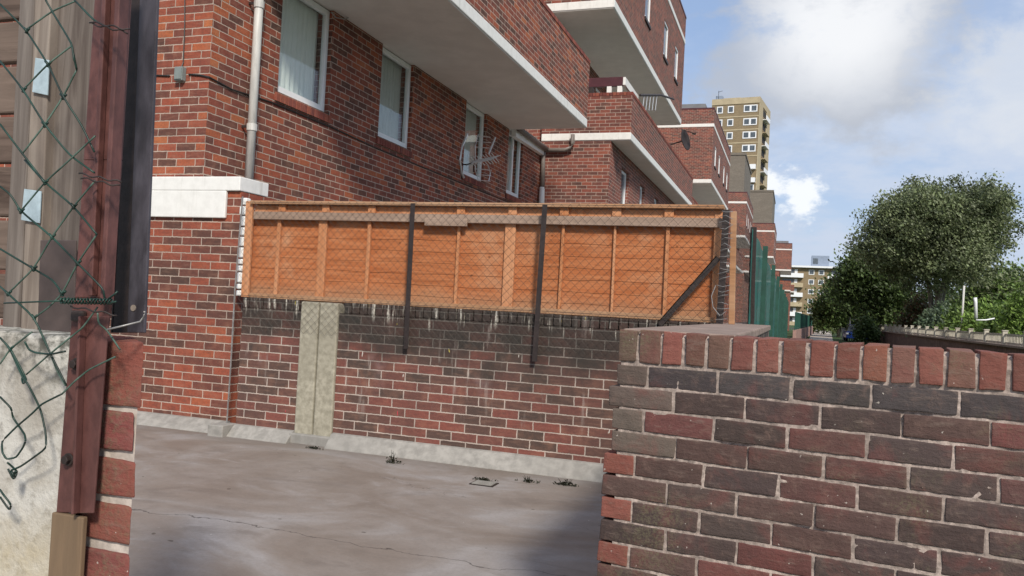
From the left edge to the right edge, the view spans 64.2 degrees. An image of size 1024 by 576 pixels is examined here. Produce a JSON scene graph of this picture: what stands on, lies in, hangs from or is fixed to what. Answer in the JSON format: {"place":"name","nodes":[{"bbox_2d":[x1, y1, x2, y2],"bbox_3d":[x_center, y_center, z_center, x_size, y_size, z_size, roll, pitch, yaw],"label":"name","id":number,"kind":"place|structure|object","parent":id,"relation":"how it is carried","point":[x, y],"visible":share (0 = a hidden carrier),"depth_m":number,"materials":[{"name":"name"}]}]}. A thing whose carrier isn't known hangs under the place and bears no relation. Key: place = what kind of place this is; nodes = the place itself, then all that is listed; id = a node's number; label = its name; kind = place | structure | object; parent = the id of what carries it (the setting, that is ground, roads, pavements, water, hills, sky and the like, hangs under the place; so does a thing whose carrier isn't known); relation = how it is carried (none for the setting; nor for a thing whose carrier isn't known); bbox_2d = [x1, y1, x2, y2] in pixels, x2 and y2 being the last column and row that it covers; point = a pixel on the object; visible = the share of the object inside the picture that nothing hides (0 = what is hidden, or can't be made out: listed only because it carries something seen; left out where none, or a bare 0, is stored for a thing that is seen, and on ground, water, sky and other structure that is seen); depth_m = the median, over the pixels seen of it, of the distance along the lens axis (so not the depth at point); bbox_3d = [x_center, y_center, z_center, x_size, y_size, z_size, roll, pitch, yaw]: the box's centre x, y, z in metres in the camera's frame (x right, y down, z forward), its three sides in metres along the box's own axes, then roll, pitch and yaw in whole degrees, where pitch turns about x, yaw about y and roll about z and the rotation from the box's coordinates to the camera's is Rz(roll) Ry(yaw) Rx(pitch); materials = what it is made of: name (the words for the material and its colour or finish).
{"place":"outdoors","nodes":[
{"label":"outdoors","id":0,"kind":"place"},
{"bbox_2d":[0,0,94,331],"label":"board gate","id":1,"kind":"structure","parent":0,"point":[24,238],"depth_m":1.54,"materials":[{"name":"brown wood"}]},
{"bbox_2d":[0,0,692,313],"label":"brick flats","id":2,"kind":"structure","parent":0,"point":[428,84],"depth_m":11.62,"materials":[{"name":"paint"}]},
{"bbox_2d":[0,177,278,422],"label":"yard wall","id":3,"kind":"structure","parent":2,"relation":"attached to","point":[185,338],"depth_m":7.69,"materials":[{"name":"brick"}]},
{"bbox_2d":[226,197,242,422],"bbox_3d":[-2.506,0.206,7.372,0.049,2.070,0.016,2,-1,36],"label":"vertical cable","id":4,"kind":"object","parent":3,"relation":"attached to","point":[234,310],"visible":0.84,"depth_m":7.38,"materials":[{"name":"metal"}]},
{"bbox_2d":[236,198,250,295],"bbox_3d":[-2.478,-0.377,7.513,0.075,0.903,0.070,3,-1,19],"label":"mortar fillet","id":5,"kind":"object","parent":3,"relation":"attached to","point":[239,278],"visible":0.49,"depth_m":7.48,"materials":[{"name":"white paint"}]},
{"bbox_2d":[174,66,185,81],"bbox_3d":[-3.228,-2.080,7.931,0.095,0.135,0.067,3,-1,19],"label":"junction box","id":6,"kind":"object","parent":2,"relation":"attached to","point":[179,73],"visible":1,"depth_m":7.90,"materials":[{"name":"grey plastic"}]},
{"bbox_2d":[241,0,264,179],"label":"downpipe","id":7,"kind":"object","parent":2,"relation":"attached to","point":[250,126],"visible":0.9,"depth_m":8.36,"materials":[{"name":"metal"}]},
{"bbox_2d":[274,0,331,123],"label":"window","id":8,"kind":"structure","parent":2,"relation":"in","point":[299,25],"depth_m":9.56,"materials":[{"name":"white glass"}]},
{"bbox_2d":[156,0,510,202],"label":"surface cable","id":9,"kind":"object","parent":2,"relation":"attached to","point":[306,116],"visible":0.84,"depth_m":9.23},
{"bbox_2d":[376,48,412,157],"bbox_3d":[-1.703,-2.610,11.549,0.218,1.361,1.080,3,-1,19],"label":"window","id":10,"kind":"structure","parent":2,"relation":"in","point":[390,88],"depth_m":11.74,"materials":[{"name":"white glass"}]},
{"bbox_2d":[461,103,485,188],"bbox_3d":[-0.724,-2.500,14.403,0.218,1.361,1.080,3,-1,19],"label":"window","id":11,"kind":"structure","parent":2,"relation":"in","point":[470,126],"depth_m":14.63,"materials":[{"name":"white glass"}]},
{"bbox_2d":[459,133,500,180],"bbox_3d":[-0.518,-2.174,13.454,0.674,0.948,1.419,3,-1,-3],"label":"tv aerial","id":12,"kind":"object","parent":2,"relation":"attached to","point":[482,160],"visible":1,"depth_m":13.30,"materials":[{"name":"metal"}]},
{"bbox_2d":[505,131,521,202],"bbox_3d":[-0.023,-2.421,16.448,0.218,1.361,0.966,3,-1,19],"label":"window","id":13,"kind":"structure","parent":2,"relation":"in","point":[511,140],"depth_m":16.58,"materials":[{"name":"white glass"}]},
{"bbox_2d":[535,134,574,202],"bbox_3d":[0.822,-2.438,17.912,1.066,1.905,0.150,3,-1,19],"label":"corner soil pipe","id":14,"kind":"object","parent":2,"relation":"attached to","point":[542,188],"visible":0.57,"depth_m":17.91,"materials":[{"name":"white paint"}]},
{"bbox_2d":[589,77,638,97],"bbox_3d":[1.890,-4.391,18.579,1.700,0.340,1.570,3,-1,19],"label":"maroon screen board","id":15,"kind":"object","parent":2,"relation":"on","point":[609,83],"visible":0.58,"depth_m":17.70,"materials":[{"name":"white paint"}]},
{"bbox_2d":[620,171,625,203],"bbox_3d":[2.521,-1.574,19.243,0.060,2.400,0.900,3,-1,19],"label":"window","id":16,"kind":"structure","parent":2,"relation":"in","point":[623,176],"depth_m":19.53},
{"bbox_2d":[639,186,641,203],"bbox_3d":[3.266,-1.490,21.417,0.060,2.400,0.700,3,-1,19],"label":"window","id":17,"kind":"structure","parent":2,"relation":"in","point":[640,197],"depth_m":21.70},
{"bbox_2d":[644,0,650,29],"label":"window","id":18,"kind":"structure","parent":2,"relation":"in","point":[647,3],"depth_m":21.63,"materials":[{"name":"metal"}]},
{"bbox_2d":[639,94,673,110],"bbox_3d":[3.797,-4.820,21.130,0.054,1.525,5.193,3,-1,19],"label":"clothes airer","id":19,"kind":"object","parent":2,"relation":"on","point":[656,95],"visible":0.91,"depth_m":20.27,"materials":[{"name":"metal"}]},
{"bbox_2d":[663,22,667,65],"bbox_3d":[4.606,-7.371,24.517,0.110,1.130,0.860,3,-1,19],"label":"window","id":20,"kind":"structure","parent":2,"relation":"in","point":[665,28],"depth_m":24.68,"materials":[{"name":"metal"}]},
{"bbox_2d":[674,46,677,85],"bbox_3d":[5.359,-7.286,26.715,0.110,1.130,0.810,3,-1,19],"label":"window","id":21,"kind":"structure","parent":2,"relation":"in","point":[676,51],"depth_m":26.89,"materials":[{"name":"metal"}]},
{"bbox_2d":[670,129,695,149],"bbox_3d":[5.736,-5.031,27.627,0.908,0.741,0.561,3,-1,5],"label":"satellite dish","id":22,"kind":"object","parent":2,"relation":"attached to","point":[685,140],"visible":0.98,"depth_m":27.71,"materials":[{"name":"metal"}]},
{"bbox_2d":[129,424,604,575],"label":"yard floor","id":23,"kind":"structure","parent":0,"point":[204,504],"depth_m":4.87,"materials":[{"name":"grey concrete"}]},
{"bbox_2d":[137,411,606,482],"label":"concrete kerb","id":24,"kind":"structure","parent":23,"relation":"on","point":[538,465],"depth_m":6.72,"materials":[{"name":"grey concrete"}]},
{"bbox_2d":[386,452,403,464],"bbox_3d":[-0.925,1.335,6.444,0.180,0.110,0.072,3,-1,19],"label":"weed","id":25,"kind":"object","parent":23,"relation":"on","point":[391,460],"visible":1,"depth_m":6.45,"materials":[{"name":"green plant"}]},
{"bbox_2d":[236,297,715,463],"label":"wall","id":26,"kind":"structure","parent":23,"relation":"on","point":[318,388],"depth_m":6.75,"materials":[{"name":"brick"}]},
{"bbox_2d":[241,200,724,322],"bbox_3d":[-0.434,-0.261,6.786,4.252,0.890,0.130,3,-1,19],"label":"timber fence","id":27,"kind":"object","parent":26,"relation":"on","point":[678,214],"visible":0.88,"depth_m":6.71,"materials":[{"name":"orange wood"}]},
{"bbox_2d":[237,201,732,361],"bbox_3d":[-0.431,-0.074,6.670,4.298,1.249,0.093,3,-1,19],"label":"chain link fence","id":28,"kind":"object","parent":26,"relation":"attached to","point":[704,273],"visible":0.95,"depth_m":6.45,"materials":[{"name":"metal"}]},
{"bbox_2d":[469,480,498,486],"bbox_3d":[-0.202,1.410,5.882,0.180,0.016,0.140,3,-1,19],"label":"yard drain","id":29,"kind":"object","parent":23,"relation":"on","point":[484,483],"visible":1,"depth_m":5.85,"materials":[{"name":"metal"}]},
{"bbox_2d":[472,477,497,480],"bbox_3d":[-0.197,1.401,5.987,0.191,0.042,0.075,3,-1,19],"label":"weed","id":30,"kind":"object","parent":23,"relation":"on","point":[483,478],"visible":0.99,"depth_m":5.99,"materials":[{"name":"green plant"}]},
{"bbox_2d":[515,477,540,482],"bbox_3d":[0.112,1.411,6.016,0.201,0.058,0.061,3,-1,15],"label":"weed","id":31,"kind":"object","parent":23,"relation":"on","point":[528,480],"visible":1,"depth_m":6.00,"materials":[{"name":"green plant"}]},
{"bbox_2d":[552,479,578,486],"bbox_3d":[0.393,1.423,5.974,0.199,0.062,0.063,3,-1,19],"label":"weed","id":32,"kind":"object","parent":23,"relation":"on","point":[566,483],"visible":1,"depth_m":5.97,"materials":[{"name":"green plant"}]},
{"bbox_2d":[657,104,730,322],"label":"brick flats","id":33,"kind":"structure","parent":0,"point":[705,158],"depth_m":41.04,"materials":[{"name":"paint"}]},
{"bbox_2d":[724,153,752,322],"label":"brick flats","id":34,"kind":"structure","parent":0,"point":[739,201],"depth_m":68.57,"materials":[{"name":"paint"}]},
{"bbox_2d":[712,91,770,189],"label":"tower block","id":35,"kind":"structure","parent":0,"point":[745,123],"depth_m":168.76,"materials":[{"name":"yellow brick"}]},
{"bbox_2d":[717,106,722,113],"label":"window","id":36,"kind":"structure","parent":35,"relation":"in","point":[719,109],"depth_m":170.44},
{"bbox_2d":[726,132,732,138],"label":"window","id":37,"kind":"structure","parent":35,"relation":"in","point":[729,134],"depth_m":169.32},
{"bbox_2d":[727,119,732,125],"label":"window","id":38,"kind":"structure","parent":35,"relation":"in","point":[729,121],"depth_m":169.38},
{"bbox_2d":[728,106,733,112],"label":"window","id":39,"kind":"structure","parent":35,"relation":"in","point":[730,108],"depth_m":169.42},
{"bbox_2d":[742,131,755,138],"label":"window","id":40,"kind":"structure","parent":35,"relation":"in","point":[747,134],"depth_m":167.55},
{"bbox_2d":[742,144,755,151],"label":"window","id":41,"kind":"structure","parent":35,"relation":"in","point":[745,148],"depth_m":167.43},
{"bbox_2d":[743,118,756,124],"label":"window","id":42,"kind":"structure","parent":35,"relation":"in","point":[746,121],"depth_m":167.61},
{"bbox_2d":[744,104,757,111],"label":"window","id":43,"kind":"structure","parent":35,"relation":"in","point":[747,108],"depth_m":167.63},
{"bbox_2d":[737,190,777,279],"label":"brick flats","id":44,"kind":"structure","parent":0,"point":[763,202],"depth_m":89.80,"materials":[{"name":"paint"}]},
{"bbox_2d":[769,241,793,330],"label":"brick flats","id":45,"kind":"structure","parent":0,"point":[783,261],"depth_m":110.71,"materials":[{"name":"paint"}]},
{"bbox_2d":[809,331,832,340],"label":"path","id":46,"kind":"structure","parent":0,"point":[822,336],"depth_m":83.06,"materials":[{"name":"grey concrete"}]},
{"bbox_2d":[787,325,891,347],"bbox_3d":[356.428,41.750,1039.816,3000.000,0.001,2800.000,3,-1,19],"label":"ground","id":47,"kind":"structure","parent":0,"point":[790,335],"depth_m":81.27,"materials":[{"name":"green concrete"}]},
{"bbox_2d":[0,325,143,575],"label":"wall","id":48,"kind":"structure","parent":47,"relation":"on","point":[40,535],"depth_m":1.37,"materials":[{"name":"brick"}]},
{"bbox_2d":[57,0,131,514],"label":"red angle post","id":49,"kind":"object","parent":48,"relation":"attached to","point":[88,345],"visible":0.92,"depth_m":1.33,"materials":[{"name":"paint"}]},
{"bbox_2d":[0,0,145,509],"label":"torn green chain link","id":50,"kind":"object","parent":49,"relation":"hanging from","point":[14,474],"visible":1,"depth_m":1.33,"materials":[{"name":"plastic"}]},
{"bbox_2d":[110,0,158,332],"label":"dark jamb post","id":51,"kind":"object","parent":48,"relation":"on","point":[132,269],"visible":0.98,"depth_m":1.42,"materials":[{"name":"grey paint"}]},
{"bbox_2d":[625,322,770,337],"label":"side wall","id":52,"kind":"structure","parent":47,"relation":"on","point":[742,329],"depth_m":3.64,"materials":[{"name":"brick"}]},
{"bbox_2d":[728,211,736,323],"bbox_3d":[1.672,-0.151,6.182,0.066,0.856,0.060,3,-1,19],"label":"timber post","id":53,"kind":"object","parent":52,"relation":"on","point":[732,267],"visible":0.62,"depth_m":6.15,"materials":[{"name":"brown wood"}]},
{"bbox_2d":[723,220,788,337],"bbox_3d":[5.770,1.057,17.719,0.207,2.423,24.683,3,-1,20],"label":"green screen fence","id":54,"kind":"object","parent":47,"relation":"on","point":[768,303],"visible":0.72,"depth_m":8.40,"materials":[{"name":"metal"}]},
{"bbox_2d":[793,312,812,338],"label":"railed wall","id":55,"kind":"structure","parent":47,"relation":"on","point":[803,328],"depth_m":64.22,"materials":[{"name":"green paint"}]},
{"bbox_2d":[780,255,837,324],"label":"yellow flats","id":56,"kind":"structure","parent":47,"relation":"on","point":[801,278],"depth_m":231.43,"materials":[{"name":"brick"}]},
{"bbox_2d":[813,258,817,263],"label":"roof window","id":57,"kind":"structure","parent":56,"relation":"in","point":[815,260],"depth_m":231.94,"materials":[{"name":"grey glass"}]},
{"bbox_2d":[597,329,1023,575],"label":"wall","id":58,"kind":"structure","parent":47,"relation":"on","point":[736,455],"depth_m":2.46,"materials":[{"name":"brick"}]},
{"bbox_2d":[810,310,841,333],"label":"shrub","id":59,"kind":"object","parent":47,"relation":"on","point":[825,330],"visible":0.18,"depth_m":98.86,"materials":[{"name":"green plant"}]},
{"bbox_2d":[797,275,866,337],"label":"dark tree","id":60,"kind":"object","parent":47,"relation":"on","point":[821,308],"visible":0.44,"depth_m":84.94,"materials":[{"name":"green plant"}]},
{"bbox_2d":[843,324,865,341],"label":"parked car","id":61,"kind":"object","parent":47,"relation":"on","point":[848,328],"visible":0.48,"depth_m":68.76,"materials":[{"name":"blue paint"}]},
{"bbox_2d":[848,309,883,343],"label":"shrub","id":62,"kind":"object","parent":47,"relation":"on","point":[867,331],"visible":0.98,"depth_m":64.68,"materials":[{"name":"green plant"}]},
{"bbox_2d":[815,241,923,342],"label":"dark tree","id":63,"kind":"object","parent":47,"relation":"on","point":[853,283],"visible":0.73,"depth_m":67.47,"materials":[{"name":"green plant"}]},
{"bbox_2d":[877,331,1023,352],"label":"brown terrace wall","id":64,"kind":"structure","parent":47,"relation":"on","point":[891,338],"depth_m":41.00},
{"bbox_2d":[877,324,1023,346],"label":"cream picket fence","id":65,"kind":"object","parent":64,"relation":"on","point":[1004,337],"visible":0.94,"depth_m":37.01,"materials":[{"name":"paint"}]},
{"bbox_2d":[960,286,964,330],"bbox_3d":[22.081,1.231,39.999,0.137,2.702,0.100,3,-1,19],"label":"thin pole","id":66,"kind":"object","parent":64,"relation":"on","point":[963,297],"visible":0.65,"depth_m":39.97,"materials":[{"name":"white metal"}]},
{"bbox_2d":[973,297,994,320],"bbox_3d":[19.090,0.868,33.019,0.886,0.937,0.133,3,-1,-3],"label":"white upright post","id":67,"kind":"object","parent":47,"relation":"on","point":[975,309],"visible":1,"depth_m":32.97,"materials":[{"name":"white metal"}]},
{"bbox_2d":[681,0,1023,295],"label":"sky","id":68,"kind":"structure","parent":0,"point":[861,96],"materials":[{"name":"blue"}]},
{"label":"raised ground","id":69,"kind":"structure","parent":0,"visible":0},
{"bbox_2d":[890,291,945,332],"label":"shrub","id":70,"kind":"object","parent":69,"relation":"on","point":[919,306],"visible":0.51,"depth_m":60.08,"materials":[{"name":"green plant"}]},
{"bbox_2d":[834,171,1023,311],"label":"broad tree","id":71,"kind":"object","parent":69,"relation":"on","point":[926,234],"visible":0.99,"depth_m":52.63,"materials":[{"name":"green plant"}]},
{"bbox_2d":[905,297,956,336],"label":"shrub","id":72,"kind":"object","parent":69,"relation":"on","point":[929,319],"visible":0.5,"depth_m":51.71,"materials":[{"name":"green plant"}]},
{"bbox_2d":[896,287,969,325],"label":"hedge","id":73,"kind":"object","parent":69,"relation":"on","point":[926,294],"visible":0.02,"depth_m":83.73,"materials":[{"name":"green plant"}]},
{"bbox_2d":[932,297,968,329],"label":"shrub","id":74,"kind":"object","parent":69,"relation":"on","point":[953,314],"visible":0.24,"depth_m":46.03,"materials":[{"name":"green plant"}]},
{"bbox_2d":[933,287,968,309],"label":"hedge","id":75,"kind":"object","parent":69,"relation":"on","point":[947,297],"visible":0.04,"depth_m":80.19,"materials":[{"name":"green plant"}]},
{"bbox_2d":[948,293,1007,333],"bbox_3d":[23.076,1.642,39.843,3.334,2.817,3.238,3,-1,19],"label":"shrub","id":76,"kind":"object","parent":69,"relation":"on","point":[967,315],"visible":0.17,"depth_m":39.63,"materials":[{"name":"green plant"}]},
{"bbox_2d":[945,257,1023,311],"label":"dark tree","id":77,"kind":"object","parent":69,"relation":"on","point":[1003,281],"visible":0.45,"depth_m":59.82,"materials":[{"name":"green plant"}]},
{"bbox_2d":[965,291,1022,343],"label":"shrub","id":78,"kind":"object","parent":69,"relation":"on","point":[987,323],"visible":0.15,"depth_m":35.36,"materials":[{"name":"green plant"}]},
{"bbox_2d":[989,278,1023,341],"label":"shrub","id":79,"kind":"object","parent":69,"relation":"on","point":[1014,310],"visible":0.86,"depth_m":33.44,"materials":[{"name":"green plant"}]}
]}

